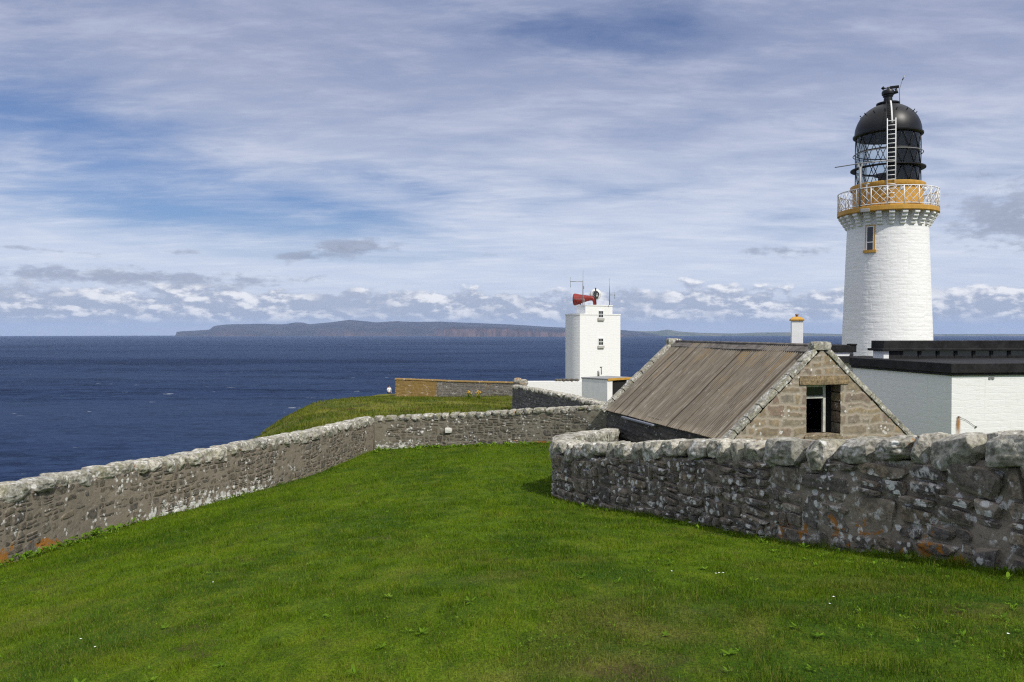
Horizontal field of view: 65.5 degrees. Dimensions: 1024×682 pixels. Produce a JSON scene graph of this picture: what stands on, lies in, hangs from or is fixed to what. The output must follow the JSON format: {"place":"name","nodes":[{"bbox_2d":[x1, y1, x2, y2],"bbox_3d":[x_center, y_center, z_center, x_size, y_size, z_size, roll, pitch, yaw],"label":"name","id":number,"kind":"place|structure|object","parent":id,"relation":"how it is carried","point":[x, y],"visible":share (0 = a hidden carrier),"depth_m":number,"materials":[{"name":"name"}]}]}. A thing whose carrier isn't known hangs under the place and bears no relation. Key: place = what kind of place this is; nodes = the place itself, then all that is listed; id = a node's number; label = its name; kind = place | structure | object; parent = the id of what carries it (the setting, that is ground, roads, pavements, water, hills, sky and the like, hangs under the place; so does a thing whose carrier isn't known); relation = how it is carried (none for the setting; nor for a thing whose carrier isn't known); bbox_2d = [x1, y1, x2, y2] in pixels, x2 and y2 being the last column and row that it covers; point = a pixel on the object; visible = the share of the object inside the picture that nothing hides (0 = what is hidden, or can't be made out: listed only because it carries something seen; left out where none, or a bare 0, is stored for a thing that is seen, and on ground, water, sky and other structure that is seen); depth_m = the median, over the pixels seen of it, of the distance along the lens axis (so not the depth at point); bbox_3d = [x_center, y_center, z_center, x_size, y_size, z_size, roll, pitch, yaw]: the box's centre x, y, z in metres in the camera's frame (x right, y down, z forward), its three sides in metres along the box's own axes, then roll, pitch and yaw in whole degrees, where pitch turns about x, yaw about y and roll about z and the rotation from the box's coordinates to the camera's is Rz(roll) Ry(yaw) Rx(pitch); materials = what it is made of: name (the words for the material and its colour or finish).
{"place":"outdoors","nodes":[
{"label":"outdoors","id":0,"kind":"place"},
{"bbox_2d":[175,320,658,335],"bbox_3d":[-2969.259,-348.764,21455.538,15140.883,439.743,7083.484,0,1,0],"label":"island","id":1,"kind":"structure","parent":0,"point":[362,328],"depth_m":18577.74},
{"bbox_2d":[0,394,1023,681],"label":"ground","id":2,"kind":"structure","parent":0,"point":[790,656],"depth_m":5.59,"materials":[{"name":"green plant"}]},
{"bbox_2d":[0,416,374,564],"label":"stone wall","id":3,"kind":"structure","parent":2,"relation":"on","point":[42,509],"depth_m":18.07,"materials":[{"name":"grey stone"}]},
{"bbox_2d":[251,395,512,447],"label":"rough grass","id":4,"kind":"structure","parent":2,"relation":"on","point":[461,409],"depth_m":53.24,"materials":[{"name":"green plant"}]},
{"bbox_2d":[395,378,518,396],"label":"stone wall","id":5,"kind":"structure","parent":2,"relation":"on","point":[406,387],"depth_m":81.14,"materials":[{"name":"stone"}]},
{"bbox_2d":[374,405,606,449],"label":"stone wall","id":6,"kind":"structure","parent":2,"relation":"on","point":[539,424],"depth_m":30.46,"materials":[{"name":"grey stone"}]},
{"bbox_2d":[0,441,1023,681],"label":"weeds","id":7,"kind":"object","parent":2,"relation":"on","point":[93,533],"visible":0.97,"depth_m":7.47,"materials":[{"name":"green plant"}]},
{"bbox_2d":[527,378,581,395],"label":"yard wall","id":8,"kind":"structure","parent":2,"relation":"on","point":[572,386],"depth_m":68.16,"materials":[{"name":"white paint"}]},
{"bbox_2d":[512,378,605,408],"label":"stone wall","id":9,"kind":"structure","parent":2,"relation":"on","point":[524,395],"depth_m":44.63,"materials":[{"name":"grey stone"}]},
{"bbox_2d":[565,305,620,380],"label":"fog signal tower","id":10,"kind":"structure","parent":2,"relation":"on","point":[592,340],"depth_m":79.80,"materials":[{"name":"white paint"}]},
{"bbox_2d":[570,277,583,304],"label":"antenna mast","id":11,"kind":"object","parent":10,"relation":"attached to","point":[582,287],"visible":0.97,"depth_m":79.69,"materials":[{"name":"metal"}]},
{"bbox_2d":[573,293,596,304],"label":"fog horn","id":12,"kind":"object","parent":10,"relation":"attached to","point":[577,299],"visible":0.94,"depth_m":81.16,"materials":[{"name":"red metal"}]},
{"bbox_2d":[590,288,600,304],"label":"dish aerial","id":13,"kind":"object","parent":10,"relation":"on","point":[595,293],"visible":0.99,"depth_m":81.23,"materials":[{"name":"white metal"}]},
{"bbox_2d":[598,310,604,320],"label":"window","id":14,"kind":"structure","parent":10,"relation":"in","point":[600,312],"depth_m":79.90,"materials":[{"name":"white paint"}]},
{"bbox_2d":[598,338,604,347],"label":"window","id":15,"kind":"structure","parent":10,"relation":"in","point":[600,340],"depth_m":79.94,"materials":[{"name":"white paint"}]},
{"bbox_2d":[581,376,630,401],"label":"shed","id":16,"kind":"structure","parent":2,"relation":"on","point":[603,388],"depth_m":63.97,"materials":[{"name":"paint"}]},
{"bbox_2d":[600,338,913,442],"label":"stone cottage","id":17,"kind":"structure","parent":2,"relation":"on","point":[674,388],"depth_m":21.84,"materials":[{"name":"stone"}]},
{"bbox_2d":[806,385,825,431],"bbox_3d":[7.896,1.778,20.964,0.790,1.269,0.090,0,1,-15],"label":"window frame","id":18,"kind":"structure","parent":17,"relation":"in","point":[813,391],"depth_m":21.02,"materials":[{"name":"paint"}]},
{"bbox_2d":[549,428,1023,571],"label":"dry stone wall","id":19,"kind":"structure","parent":2,"relation":"on","point":[942,495],"depth_m":8.73,"materials":[{"name":"grey stone"}]},
{"bbox_2d":[831,344,872,371],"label":"building","id":20,"kind":"structure","parent":2,"relation":"on","point":[844,353],"depth_m":43.01,"materials":[{"name":"black"}]},
{"bbox_2d":[789,314,804,342],"bbox_3d":[15.910,-0.349,44.499,0.740,2.299,0.740,0,1,14],"label":"chimney","id":21,"kind":"object","parent":20,"relation":"on","point":[796,329],"visible":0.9,"depth_m":44.21,"materials":[{"name":"paint"}]},
{"bbox_2d":[835,75,939,355],"bbox_3d":[23.487,-5.828,49.909,5.876,21.362,5.900,0,1,25],"label":"lighthouse","id":22,"kind":"object","parent":2,"relation":"on","point":[887,220],"visible":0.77,"depth_m":48.07,"materials":[{"name":"paint"}]},
{"bbox_2d":[0,336,1023,481],"bbox_3d":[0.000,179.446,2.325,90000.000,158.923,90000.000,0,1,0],"label":"sea","id":23,"kind":"structure","parent":0,"point":[69,403],"depth_m":1706.27,"materials":[{"name":"liquid"}]},
{"bbox_2d":[5,476,1018,681],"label":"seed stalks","id":24,"kind":"object","parent":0,"point":[474,619],"visible":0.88,"depth_m":5.55,"materials":[{"name":"green plant"}]},
{"bbox_2d":[0,0,1023,335],"label":"sky","id":25,"kind":"structure","parent":0,"point":[168,167],"materials":[{"name":"blue"}]},
{"bbox_2d":[443,326,638,336],"bbox_3d":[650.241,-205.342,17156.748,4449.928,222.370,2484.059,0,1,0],"label":"headland","id":26,"kind":"structure","parent":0,"point":[465,331],"depth_m":16053.06,"materials":[{"name":"stone"}]},
{"bbox_2d":[637,330,1023,335],"bbox_3d":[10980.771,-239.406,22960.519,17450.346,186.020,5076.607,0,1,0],"label":"island","id":27,"kind":"structure","parent":0,"point":[668,333],"depth_m":21289.98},
{"bbox_2d":[849,340,1023,435],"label":"keepers building","id":28,"kind":"structure","parent":0,"point":[919,387],"depth_m":31.48,"materials":[{"name":"white paint"}]}
]}

